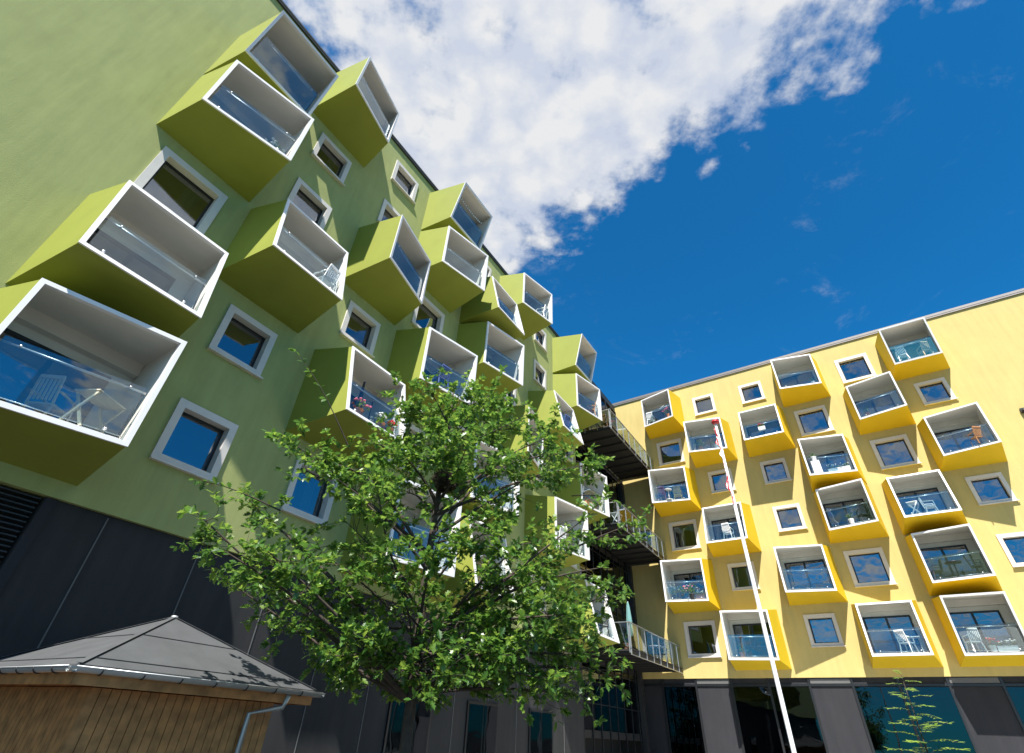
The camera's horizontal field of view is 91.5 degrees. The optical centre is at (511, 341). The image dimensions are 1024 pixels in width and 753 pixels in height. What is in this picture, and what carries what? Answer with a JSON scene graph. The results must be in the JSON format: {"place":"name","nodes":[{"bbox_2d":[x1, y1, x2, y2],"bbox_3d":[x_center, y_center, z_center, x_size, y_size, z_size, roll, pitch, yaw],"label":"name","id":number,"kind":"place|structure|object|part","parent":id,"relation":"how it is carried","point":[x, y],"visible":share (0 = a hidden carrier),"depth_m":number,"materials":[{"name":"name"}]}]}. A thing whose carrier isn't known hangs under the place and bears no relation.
{"place":"outdoors","nodes":[
{"label":"outdoors","id":0,"kind":"place"},
{"bbox_2d":[265,137,284,151],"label":"chair","id":1,"kind":"object","parent":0,"point":[275,144],"visible":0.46,"depth_m":14.57,"materials":[{"name":"white plastic"}]},
{"bbox_2d":[431,364,451,390],"bbox_3d":[-2.645,1.403,18.474,0.587,0.949,0.545,-26,-47,31],"label":"chair","id":2,"kind":"object","parent":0,"point":[441,379],"visible":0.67,"depth_m":18.43,"materials":[{"name":"blue plastic"}]},
{"bbox_2d":[583,497,596,508],"bbox_3d":[4.216,8.787,26.957,0.330,0.499,1.342,-19,-43,26],"label":"flower box","id":3,"kind":"object","parent":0,"point":[586,500],"visible":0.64,"depth_m":26.66,"materials":[{"name":"ceramic"}]},
{"bbox_2d":[598,613,609,636],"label":"chair","id":4,"kind":"object","parent":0,"point":[602,626],"visible":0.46,"depth_m":23.34,"materials":[{"name":"white plastic"}]},
{"bbox_2d":[283,0,1023,403],"label":"sky","id":5,"kind":"structure","parent":0,"point":[696,189],"materials":[{"name":"blue"}]},
{"label":"ground","id":6,"kind":"structure","parent":0,"visible":0},
{"bbox_2d":[0,615,324,752],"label":"pavilion","id":7,"kind":"structure","parent":6,"relation":"on","point":[173,684],"depth_m":6.80,"materials":[{"name":"wood"}]},
{"bbox_2d":[0,0,619,752],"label":"apartment building","id":8,"kind":"structure","parent":6,"relation":"on","point":[176,230],"depth_m":13.33,"materials":[{"name":"green paint"}]},
{"bbox_2d":[21,374,76,420],"bbox_3d":[-8.320,1.154,8.934,0.545,0.949,0.587,5,-38,-2],"label":"chair","id":9,"kind":"object","parent":8,"relation":"on","point":[45,405],"visible":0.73,"depth_m":8.89,"materials":[{"name":"beige paint"}]},
{"bbox_2d":[59,389,125,432],"bbox_3d":[-7.529,1.335,8.905,0.490,0.712,0.700,0,-38,4],"label":"folding table","id":10,"kind":"object","parent":8,"relation":"on","point":[101,399],"visible":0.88,"depth_m":9.04,"materials":[{"name":"beige paint"}]},
{"bbox_2d":[134,146,227,234],"bbox_3d":[-8.873,-3.921,13.383,0.410,1.865,1.930,-19,-43,26],"label":"window","id":11,"kind":"structure","parent":8,"relation":"in","point":[168,178],"depth_m":13.52,"materials":[{"name":"glass"}]},
{"bbox_2d":[148,397,238,483],"bbox_3d":[-7.490,2.383,11.805,0.410,1.535,1.600,-19,-43,26],"label":"window","id":12,"kind":"structure","parent":8,"relation":"in","point":[195,441],"depth_m":11.86,"materials":[{"name":"glass"}]},
{"bbox_2d":[207,304,277,379],"bbox_3d":[-7.362,0.047,13.658,0.410,1.535,1.600,-19,-43,26],"label":"window","id":13,"kind":"structure","parent":8,"relation":"in","point":[239,339],"depth_m":13.73,"materials":[{"name":"glass"}]},
{"bbox_2d":[286,177,331,229],"bbox_3d":[-7.107,-4.627,17.364,0.410,1.535,1.600,-19,-43,26],"label":"window","id":14,"kind":"structure","parent":8,"relation":"in","point":[301,194],"depth_m":17.60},
{"bbox_2d":[280,458,337,526],"bbox_3d":[-5.696,4.274,14.066,0.410,1.535,1.600,-19,-43,26],"label":"window","id":15,"kind":"structure","parent":8,"relation":"in","point":[308,503],"depth_m":14.08,"materials":[{"name":"blue glass"}]},
{"bbox_2d":[313,263,340,289],"bbox_3d":[-5.531,-1.757,14.688,0.587,0.949,0.545,-12,-41,19],"label":"chair","id":16,"kind":"object","parent":8,"relation":"on","point":[326,281],"visible":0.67,"depth_m":14.67,"materials":[{"name":"white plastic"}]},
{"bbox_2d":[310,132,351,185],"bbox_3d":[-6.979,-6.963,19.218,0.410,1.535,1.600,-19,-43,26],"label":"window","id":17,"kind":"structure","parent":8,"relation":"in","point":[325,152],"depth_m":19.34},
{"bbox_2d":[339,300,380,357],"bbox_3d":[-5.441,-0.399,17.772,0.410,1.535,1.600,-19,-43,26],"label":"window","id":18,"kind":"structure","parent":8,"relation":"in","point":[358,327],"depth_m":17.89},
{"bbox_2d":[355,381,365,406],"bbox_3d":[-4.636,1.911,15.055,0.480,1.700,0.480,3,-38,0],"label":"parasol","id":19,"kind":"object","parent":8,"relation":"on","point":[361,393],"visible":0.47,"depth_m":15.28,"materials":[{"name":"white paint"}]},
{"bbox_2d":[351,397,371,414],"bbox_3d":[-4.286,1.886,14.139,0.582,0.632,0.589,3,-38,0],"label":"potted plant","id":20,"kind":"object","parent":8,"relation":"on","point":[359,410],"visible":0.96,"depth_m":14.10,"materials":[{"name":"pink plant"}]},
{"bbox_2d":[370,412,390,428],"bbox_3d":[-3.880,2.394,14.728,0.664,0.602,0.603,3,-38,0],"label":"potted plant","id":21,"kind":"object","parent":8,"relation":"on","point":[381,425],"visible":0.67,"depth_m":14.64,"materials":[{"name":"green plant"}]},
{"bbox_2d":[377,198,400,221],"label":"window","id":22,"kind":"structure","parent":8,"relation":"in","point":[387,211],"depth_m":21.51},
{"bbox_2d":[384,420,397,433],"bbox_3d":[-3.662,2.623,14.940,0.476,0.526,0.411,3,-38,0],"label":"potted plant","id":23,"kind":"object","parent":8,"relation":"on","point":[392,422],"visible":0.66,"depth_m":14.95,"materials":[{"name":"red plant"}]},
{"bbox_2d":[383,421,424,479],"bbox_3d":[-3.930,3.759,17.918,0.410,1.865,1.930,-19,-43,26],"label":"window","id":24,"kind":"structure","parent":8,"relation":"in","point":[414,429],"depth_m":18.53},
{"bbox_2d":[391,160,418,203],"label":"window","id":25,"kind":"structure","parent":8,"relation":"in","point":[401,177],"depth_m":23.49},
{"bbox_2d":[411,296,444,333],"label":"window","id":26,"kind":"structure","parent":8,"relation":"in","point":[427,314],"depth_m":21.96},
{"bbox_2d":[456,402,477,435],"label":"window","id":27,"kind":"structure","parent":8,"relation":"in","point":[463,428],"depth_m":21.37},
{"bbox_2d":[461,198,481,223],"bbox_3d":[-2.054,-6.466,24.744,0.078,0.226,1.878,-19,-43,26],"label":"light garland","id":28,"kind":"object","parent":8,"relation":"hanging from","point":[470,211],"visible":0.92,"depth_m":24.67,"materials":[{"name":"black plastic"}]},
{"bbox_2d":[486,266,491,276],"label":"window","id":29,"kind":"structure","parent":8,"relation":"in","point":[489,270],"depth_m":28.18,"materials":[{"name":"white"}]},
{"bbox_2d":[501,389,515,405],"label":"window","id":30,"kind":"structure","parent":8,"relation":"in","point":[513,393],"depth_m":26.29,"materials":[{"name":"white"}]},
{"bbox_2d":[531,575,545,614],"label":"window","id":31,"kind":"structure","parent":8,"relation":"in","point":[532,575],"depth_m":22.81,"materials":[{"name":"grey"}]},
{"bbox_2d":[533,359,546,390],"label":"window","id":32,"kind":"structure","parent":8,"relation":"in","point":[539,373],"depth_m":30.25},
{"bbox_2d":[534,329,547,352],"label":"window","id":33,"kind":"structure","parent":8,"relation":"in","point":[540,337],"depth_m":32.17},
{"bbox_2d":[536,304,546,317],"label":"chair","id":34,"kind":"object","parent":8,"relation":"on","point":[543,311],"visible":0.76,"depth_m":28.75,"materials":[{"name":"white plastic"}]},
{"bbox_2d":[557,525,566,546],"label":"chair","id":35,"kind":"object","parent":8,"relation":"on","point":[561,533],"visible":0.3,"depth_m":22.96,"materials":[{"name":"white plastic"}]},
{"bbox_2d":[563,414,569,429],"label":"chair","id":36,"kind":"object","parent":8,"relation":"on","point":[566,419],"visible":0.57,"depth_m":26.77,"materials":[{"name":"blue fabric"}]},
{"bbox_2d":[565,449,572,461],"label":"window","id":37,"kind":"structure","parent":8,"relation":"in","point":[567,452],"depth_m":30.39,"materials":[{"name":"white"}]},
{"bbox_2d":[588,402,595,414],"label":"chair","id":38,"kind":"object","parent":8,"relation":"on","point":[591,410],"visible":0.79,"depth_m":31.13,"materials":[{"name":"white plastic"}]},
{"bbox_2d":[575,381,683,752],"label":"gallery block","id":39,"kind":"structure","parent":6,"relation":"on","point":[623,728],"depth_m":28.97,"materials":[{"name":"metal"}]},
{"bbox_2d":[601,414,611,425],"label":"chair","id":40,"kind":"object","parent":39,"relation":"on","point":[606,423],"visible":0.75,"depth_m":31.84,"materials":[{"name":"brown wood"}]},
{"bbox_2d":[610,512,622,522],"bbox_3d":[5.952,10.158,28.295,0.490,0.712,0.700,-19,-43,26],"label":"folding table","id":41,"kind":"object","parent":39,"relation":"on","point":[613,514],"visible":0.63,"depth_m":28.40,"materials":[{"name":"white plastic"}]},
{"bbox_2d":[619,632,631,648],"bbox_3d":[5.584,14.698,24.490,0.975,0.764,0.723,-20,-44,26],"label":"potted plant","id":42,"kind":"object","parent":39,"relation":"on","point":[626,644],"visible":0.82,"depth_m":24.33,"materials":[{"name":"green plant"}]},
{"bbox_2d":[626,602,633,642],"bbox_3d":[6.062,14.668,25.657,0.480,2.300,0.480,3,-38,0],"label":"parasol","id":43,"kind":"object","parent":39,"relation":"on","point":[628,615],"visible":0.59,"depth_m":25.81,"materials":[{"name":"teal fabric"}]},
{"bbox_2d":[648,645,663,657],"bbox_3d":[7.986,17.230,27.482,0.900,0.720,0.900,3,-38,0],"label":"round table","id":44,"kind":"object","parent":39,"relation":"on","point":[654,646],"visible":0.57,"depth_m":27.55,"materials":[{"name":"white plastic"}]},
{"bbox_2d":[657,643,667,661],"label":"chair","id":45,"kind":"object","parent":39,"relation":"on","point":[662,652],"visible":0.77,"depth_m":27.86,"materials":[{"name":"black plastic"}]},
{"bbox_2d":[711,419,796,752],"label":"flagpole","id":46,"kind":"object","parent":6,"relation":"on","point":[715,422],"visible":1,"depth_m":11.41,"materials":[{"name":"white metal"}]},
{"bbox_2d":[714,428,733,503],"bbox_3d":[5.799,3.374,13.722,0.102,2.250,0.130,20,-42,-21],"label":"pennant","id":47,"kind":"object","parent":46,"relation":"hanging from","point":[720,453],"visible":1,"depth_m":13.91,"materials":[{"name":"white fabric"}]},
{"bbox_2d":[612,288,1023,752],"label":"apartment building","id":48,"kind":"structure","parent":6,"relation":"on","point":[841,598],"depth_m":28.13,"materials":[{"name":"yellow paint"}]},
{"bbox_2d":[646,412,654,424],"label":"chair","id":49,"kind":"object","parent":48,"relation":"on","point":[651,417],"visible":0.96,"depth_m":37.63,"materials":[{"name":"white plastic"}]},
{"bbox_2d":[657,486,668,500],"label":"chair","id":50,"kind":"object","parent":48,"relation":"on","point":[660,492],"visible":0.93,"depth_m":33.66,"materials":[{"name":"purple fabric"}]},
{"bbox_2d":[664,488,672,499],"bbox_3d":[10.485,10.246,33.351,0.480,0.720,0.480,3,-38,0],"label":"round table","id":51,"kind":"object","parent":48,"relation":"on","point":[668,490],"visible":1,"depth_m":33.40,"materials":[{"name":"white plastic"}]},
{"bbox_2d":[656,438,684,466],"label":"window","id":52,"kind":"structure","parent":48,"relation":"in","point":[670,452],"depth_m":36.91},
{"bbox_2d":[667,584,679,599],"bbox_3d":[9.712,15.181,30.140,0.962,0.882,0.975,3,-38,0],"label":"potted plant","id":53,"kind":"object","parent":48,"relation":"on","point":[673,596],"visible":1,"depth_m":30.05,"materials":[{"name":"green plant"}]},
{"bbox_2d":[673,486,681,499],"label":"chair","id":54,"kind":"object","parent":48,"relation":"on","point":[676,489],"visible":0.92,"depth_m":33.52,"materials":[{"name":"grey fabric"}]},
{"bbox_2d":[676,586,690,598],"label":"potted plant","id":55,"kind":"object","parent":48,"relation":"on","point":[682,595],"visible":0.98,"depth_m":29.76,"materials":[{"name":"green plant"}]},
{"bbox_2d":[664,687,704,752],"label":"shop window","id":56,"kind":"structure","parent":48,"relation":"in","point":[686,736],"depth_m":27.82,"materials":[{"name":"black glass"}]},
{"bbox_2d":[668,519,701,551],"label":"window","id":57,"kind":"structure","parent":48,"relation":"in","point":[684,535],"depth_m":33.20,"materials":[{"name":"glass"}]},
{"bbox_2d":[679,585,697,598],"bbox_3d":[10.667,15.109,30.029,1.076,0.938,1.115,3,-38,0],"label":"potted plant","id":58,"kind":"object","parent":48,"relation":"on","point":[688,591],"visible":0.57,"depth_m":29.84,"materials":[{"name":"green plant"}]},
{"bbox_2d":[682,583,699,598],"bbox_3d":[10.639,14.806,29.585,1.049,0.859,1.011,3,-38,0],"label":"potted plant","id":59,"kind":"object","parent":48,"relation":"on","point":[691,595],"visible":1,"depth_m":29.57,"materials":[{"name":"green plant"}]},
{"bbox_2d":[693,440,706,449],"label":"potted plant","id":60,"kind":"object","parent":48,"relation":"on","point":[700,446],"visible":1,"depth_m":34.04,"materials":[{"name":"green plant"}]},
{"bbox_2d":[695,590,705,598],"bbox_3d":[11.124,14.994,29.499,0.633,0.499,0.306,-21,-44,27],"label":"flower box","id":61,"kind":"object","parent":48,"relation":"on","point":[698,595],"visible":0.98,"depth_m":29.42,"materials":[{"name":"ceramic"}]},
{"bbox_2d":[683,620,721,657],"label":"window","id":62,"kind":"structure","parent":48,"relation":"in","point":[701,637],"depth_m":29.47,"materials":[{"name":"glass"}]},
{"bbox_2d":[692,393,716,415],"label":"window","id":63,"kind":"structure","parent":48,"relation":"in","point":[704,404],"depth_m":37.47,"materials":[{"name":"white"}]},
{"bbox_2d":[707,468,736,493],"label":"window","id":64,"kind":"structure","parent":48,"relation":"in","point":[717,479],"depth_m":33.80,"materials":[{"name":"blue glass"}]},
{"bbox_2d":[721,522,734,538],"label":"chair","id":65,"kind":"object","parent":48,"relation":"on","point":[727,529],"visible":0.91,"depth_m":30.16,"materials":[{"name":"white plastic"}]},
{"bbox_2d":[736,644,747,655],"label":"potted plant","id":66,"kind":"object","parent":48,"relation":"on","point":[741,653],"visible":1,"depth_m":26.79,"materials":[{"name":"green plant"}]},
{"bbox_2d":[727,561,760,590],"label":"window","id":67,"kind":"structure","parent":48,"relation":"in","point":[739,575],"depth_m":30.07,"materials":[{"name":"green glass"}]},
{"bbox_2d":[738,381,765,404],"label":"window","id":68,"kind":"structure","parent":48,"relation":"in","point":[750,392],"depth_m":35.92,"materials":[{"name":"white"}]},
{"bbox_2d":[733,687,782,752],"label":"shop window","id":69,"kind":"structure","parent":48,"relation":"in","point":[759,729],"depth_m":26.10,"materials":[{"name":"black glass"}]},
{"bbox_2d":[757,423,765,430],"bbox_3d":[16.191,5.527,32.362,0.503,0.499,0.326,-21,-44,27],"label":"flower box","id":70,"kind":"object","parent":48,"relation":"hanging from","point":[761,427],"visible":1,"depth_m":32.26,"materials":[{"name":"white plastic"}]},
{"bbox_2d":[759,458,791,484],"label":"window","id":71,"kind":"structure","parent":48,"relation":"in","point":[776,470],"depth_m":32.20,"materials":[{"name":"blue glass"}]},
{"bbox_2d":[772,503,807,531],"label":"window","id":72,"kind":"structure","parent":48,"relation":"in","point":[789,517],"depth_m":30.34,"materials":[{"name":"white"}]},
{"bbox_2d":[771,687,826,752],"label":"shop window","id":73,"kind":"structure","parent":48,"relation":"in","point":[805,728],"depth_m":25.20,"materials":[{"name":"black glass"}]},
{"bbox_2d":[794,405,835,436],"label":"window","id":74,"kind":"structure","parent":48,"relation":"in","point":[814,420],"depth_m":32.55,"materials":[{"name":"blue glass"}]},
{"bbox_2d":[810,460,822,472],"bbox_3d":[17.912,7.401,29.268,0.440,0.740,0.380,-21,-44,27],"label":"cabinet","id":75,"kind":"object","parent":48,"relation":"on","point":[816,466],"visible":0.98,"depth_m":29.13,"materials":[{"name":"white plastic"}]},
{"bbox_2d":[808,453,815,460],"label":"potted plant","id":76,"kind":"object","parent":75,"relation":"on","point":[813,457],"visible":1,"depth_m":29.54,"materials":[{"name":"green plant"}]},
{"bbox_3d":[17.727,7.333,29.203,0.195,0.650,0.018,-21,-44,27],"label":"door","id":77,"kind":"part","parent":75,"relation":"part of","materials":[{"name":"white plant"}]},
{"bbox_3d":[17.897,7.268,29.109,0.195,0.650,0.018,-21,-44,27],"label":"door","id":78,"kind":"part","parent":75,"relation":"part of","materials":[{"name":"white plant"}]},
{"bbox_2d":[803,613,845,647],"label":"window","id":79,"kind":"structure","parent":48,"relation":"in","point":[823,630],"depth_m":26.61,"materials":[{"name":"blue glass"}]},
{"bbox_2d":[826,462,850,471],"bbox_3d":[18.919,7.299,28.877,1.177,0.502,0.324,-21,-44,27],"label":"flower box","id":80,"kind":"object","parent":48,"relation":"on","point":[838,468],"visible":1,"depth_m":28.77,"materials":[{"name":"white plastic"}]},
{"bbox_2d":[845,513,854,523],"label":"potted plant","id":81,"kind":"object","parent":48,"relation":"on","point":[850,520],"visible":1,"depth_m":27.05,"materials":[{"name":"green plant"}]},
{"bbox_2d":[834,353,877,383],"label":"window","id":82,"kind":"structure","parent":48,"relation":"in","point":[858,367],"depth_m":32.88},
{"bbox_2d":[856,503,872,522],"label":"chair","id":83,"kind":"object","parent":48,"relation":"on","point":[866,514],"visible":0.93,"depth_m":26.97,"materials":[{"name":"black plastic"}]},
{"bbox_2d":[843,547,897,587],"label":"window","id":84,"kind":"structure","parent":48,"relation":"in","point":[869,567],"depth_m":26.96,"materials":[{"name":"blue glass"}]},
{"bbox_2d":[855,687,921,752],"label":"shop window","id":85,"kind":"structure","parent":48,"relation":"in","point":[875,702],"depth_m":23.55,"materials":[{"name":"teal glass"}]},
{"bbox_2d":[869,434,921,469],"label":"window","id":86,"kind":"structure","parent":48,"relation":"in","point":[897,451],"depth_m":29.15,"materials":[{"name":"blue glass"}]},
{"bbox_2d":[894,346,909,360],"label":"chair","id":87,"kind":"object","parent":48,"relation":"on","point":[901,355],"visible":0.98,"depth_m":30.34,"materials":[{"name":"white plastic"}]},
{"bbox_2d":[893,629,918,652],"bbox_3d":[18.499,14.105,23.417,0.587,0.949,0.545,18,-41,-18],"label":"chair","id":88,"kind":"object","parent":48,"relation":"on","point":[902,638],"visible":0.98,"depth_m":23.42,"materials":[{"name":"white plastic"}]},
{"bbox_2d":[906,500,920,514],"bbox_3d":[20.962,8.742,25.897,0.490,0.712,0.600,-29,-48,34],"label":"folding table","id":89,"kind":"object","parent":48,"relation":"on","point":[911,503],"visible":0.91,"depth_m":26.00,"materials":[{"name":"white plastic"}]},
{"bbox_2d":[907,636,924,651],"bbox_3d":[19.002,14.288,23.410,0.500,0.712,0.490,-21,-44,27],"label":"folding table","id":90,"kind":"object","parent":48,"relation":"on","point":[909,638],"visible":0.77,"depth_m":23.46,"materials":[{"name":"white plastic"}]},
{"bbox_2d":[916,341,932,356],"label":"chair","id":91,"kind":"object","parent":48,"relation":"on","point":[924,351],"visible":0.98,"depth_m":29.90,"materials":[{"name":"white plastic"}]},
{"bbox_2d":[918,497,937,512],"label":"chair","id":92,"kind":"object","parent":48,"relation":"on","point":[926,507],"visible":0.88,"depth_m":25.73,"materials":[{"name":"white plastic"}]},
{"bbox_2d":[913,377,957,405],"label":"window","id":93,"kind":"structure","parent":48,"relation":"in","point":[934,391],"depth_m":29.65,"materials":[{"name":"blue glass"}]},
{"bbox_2d":[929,559,948,579],"bbox_3d":[20.822,11.213,24.419,0.587,0.949,0.545,-14,-41,20],"label":"chair","id":94,"kind":"object","parent":48,"relation":"on","point":[941,570],"visible":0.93,"depth_m":24.37,"materials":[{"name":"green plastic"}]},
{"bbox_2d":[902,687,975,752],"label":"shop window","id":95,"kind":"structure","parent":48,"relation":"in","point":[945,708],"depth_m":22.64,"materials":[{"name":"teal glass"}]},
{"bbox_2d":[944,560,961,577],"bbox_3d":[21.306,10.961,23.890,0.700,0.720,0.700,3,-38,0],"label":"round table","id":96,"kind":"object","parent":48,"relation":"on","point":[953,562],"visible":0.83,"depth_m":24.00,"materials":[{"name":"green plastic"}]},
{"bbox_2d":[962,628,987,651],"bbox_3d":[20.791,13.492,22.486,0.545,0.949,0.587,-3,-39,7],"label":"chair","id":97,"kind":"object","parent":48,"relation":"on","point":[970,641],"visible":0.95,"depth_m":22.45,"materials":[{"name":"white plastic"}]},
{"bbox_2d":[963,555,988,574],"bbox_3d":[21.899,10.577,23.542,0.587,0.949,0.545,-24,-46,30],"label":"chair","id":98,"kind":"object","parent":48,"relation":"on","point":[976,566],"visible":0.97,"depth_m":23.46,"materials":[{"name":"green plastic"}]},
{"bbox_2d":[967,426,989,445],"bbox_3d":[24.175,4.966,25.927,0.545,0.949,0.587,1,-38,3],"label":"chair","id":99,"kind":"object","parent":48,"relation":"on","point":[978,438],"visible":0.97,"depth_m":25.90,"materials":[{"name":"brown wood"}]},
{"bbox_2d":[982,637,999,651],"bbox_3d":[21.306,13.477,22.152,0.637,0.593,0.603,3,-38,0],"label":"potted plant","id":100,"kind":"object","parent":48,"relation":"on","point":[991,646],"visible":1,"depth_m":22.09,"materials":[{"name":"red plant"}]},
{"bbox_2d":[964,472,1019,505],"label":"window","id":101,"kind":"structure","parent":48,"relation":"in","point":[992,488],"depth_m":25.93,"materials":[{"name":"blue glass"}]},
{"bbox_2d":[995,639,1019,651],"bbox_3d":[21.686,13.337,21.876,0.830,0.501,0.334,-21,-44,27],"label":"flower box","id":102,"kind":"object","parent":48,"relation":"on","point":[1015,647],"visible":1,"depth_m":21.80,"materials":[{"name":"white plastic"}]},
{"bbox_2d":[996,532,1023,567],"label":"window","id":103,"kind":"structure","parent":48,"relation":"in","point":[1012,544],"depth_m":24.32,"materials":[{"name":"blue glass"}]},
{"bbox_2d":[1006,687,1023,723],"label":"shop window","id":104,"kind":"structure","parent":48,"relation":"in","point":[1016,693],"depth_m":21.73,"materials":[{"name":"teal glass"}]},
{"bbox_2d":[883,670,969,752],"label":"sapling","id":105,"kind":"object","parent":6,"relation":"on","point":[916,720],"visible":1,"depth_m":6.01,"materials":[{"name":"green plant"}]},
{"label":"planting bed","id":106,"kind":"structure","parent":6,"relation":"on","visible":0},
{"bbox_2d":[170,348,654,752],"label":"oak tree","id":107,"kind":"object","parent":106,"relation":"in","point":[506,647],"visible":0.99,"depth_m":7.29,"materials":[{"name":"green plant"}]},
{"bbox_2d":[430,469,460,495],"bbox_3d":[-1.152,2.402,8.606,0.542,0.453,0.531,3,-38,0],"label":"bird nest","id":108,"kind":"object","parent":107,"relation":"on","point":[444,481],"visible":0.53,"depth_m":8.50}
]}

